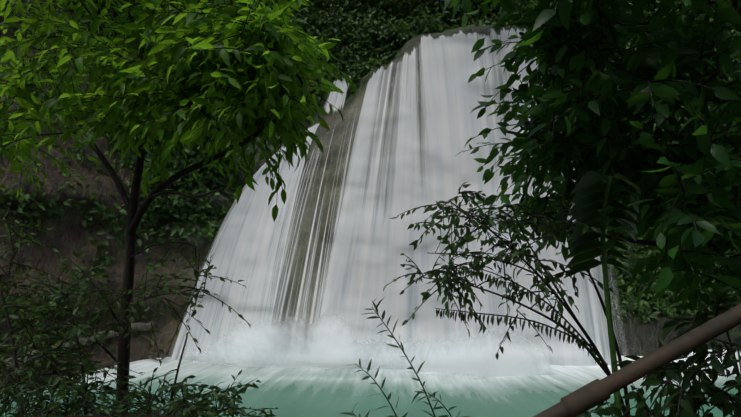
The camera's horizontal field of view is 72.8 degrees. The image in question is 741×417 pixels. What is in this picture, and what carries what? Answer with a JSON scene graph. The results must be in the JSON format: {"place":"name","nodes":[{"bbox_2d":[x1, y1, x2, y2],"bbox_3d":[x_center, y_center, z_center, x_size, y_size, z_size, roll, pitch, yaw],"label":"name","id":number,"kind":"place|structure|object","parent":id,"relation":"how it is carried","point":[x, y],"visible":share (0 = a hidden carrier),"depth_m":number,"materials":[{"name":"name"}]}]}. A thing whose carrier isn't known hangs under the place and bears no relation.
{"place":"outdoors","nodes":[
{"label":"outdoors","id":0,"kind":"place"},
{"bbox_2d":[0,0,740,385],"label":"cliff rock","id":1,"kind":"object","parent":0,"point":[72,234],"visible":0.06,"depth_m":14.58,"materials":[{"name":"stone"}]},
{"bbox_2d":[170,123,318,362],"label":"waterfall","id":2,"kind":"structure","parent":1,"relation":"on","point":[249,245],"depth_m":14.36,"materials":[{"name":"liquid"}]},
{"bbox_2d":[323,76,350,113],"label":"waterfall","id":3,"kind":"structure","parent":1,"relation":"on","point":[336,100],"depth_m":19.74,"materials":[{"name":"liquid"}]},
{"bbox_2d":[0,0,740,376],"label":"cliff plant leaves","id":4,"kind":"object","parent":1,"relation":"on","point":[410,14],"visible":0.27,"depth_m":16.13,"materials":[{"name":"green plant"}]},
{"bbox_2d":[0,349,740,416],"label":"pool water","id":5,"kind":"structure","parent":0,"point":[300,392],"depth_m":11.28,"materials":[{"name":"teal liquid"}]},
{"bbox_2d":[3,321,179,369],"bbox_3d":[-7.309,3.608,12.759,4.641,1.017,1.071,2,-3,-37],"label":"fallen log","id":6,"kind":"object","parent":5,"relation":"on","point":[135,327],"visible":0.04,"depth_m":13.54,"materials":[{"name":"brown wood"}]},
{"bbox_2d":[271,104,357,331],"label":"waterfall","id":7,"kind":"structure","parent":5,"relation":"on","point":[305,306],"depth_m":15.09,"materials":[{"name":"liquid"}]},
{"bbox_2d":[173,300,562,378],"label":"mist","id":8,"kind":"object","parent":5,"relation":"on","point":[328,344],"visible":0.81,"depth_m":12.37,"materials":[{"name":"liquid"}]},
{"bbox_2d":[317,27,648,368],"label":"waterfall","id":9,"kind":"structure","parent":5,"relation":"on","point":[372,241],"depth_m":15.51,"materials":[{"name":"liquid"}]},
{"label":"bank ground","id":10,"kind":"structure","parent":0,"visible":0},
{"bbox_2d":[0,209,277,416],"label":"bush","id":11,"kind":"object","parent":10,"relation":"on","point":[55,379],"visible":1,"depth_m":2.45,"materials":[{"name":"green plant"}]},
{"bbox_2d":[0,0,356,412],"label":"tree","id":12,"kind":"object","parent":10,"relation":"on","point":[237,68],"visible":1,"depth_m":2.60,"materials":[{"name":"green plant"}]},
{"bbox_2d":[339,298,460,416],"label":"woodland plants","id":13,"kind":"object","parent":10,"relation":"on","point":[411,367],"visible":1,"depth_m":1.83,"materials":[{"name":"green plant"}]},
{"bbox_2d":[383,181,630,416],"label":"shrub","id":14,"kind":"object","parent":10,"relation":"on","point":[533,221],"visible":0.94,"depth_m":2.23,"materials":[{"name":"green plant"}]},
{"bbox_2d":[443,0,740,349],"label":"tree","id":15,"kind":"object","parent":10,"relation":"on","point":[685,209],"visible":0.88,"depth_m":2.12,"materials":[{"name":"green plant"}]},
{"bbox_2d":[463,287,740,416],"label":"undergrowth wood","id":16,"kind":"object","parent":10,"relation":"on","point":[691,401],"visible":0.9,"depth_m":1.80,"materials":[{"name":"green plant"}]},
{"bbox_2d":[563,172,640,416],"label":"fern","id":17,"kind":"object","parent":10,"relation":"on","point":[587,205],"visible":0.92,"depth_m":2.01,"materials":[{"name":"green plant"}]},
{"bbox_2d":[533,303,740,416],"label":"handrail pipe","id":18,"kind":"object","parent":10,"relation":"on","point":[585,398],"visible":1,"depth_m":1.39,"materials":[{"name":"paint"}]}
]}

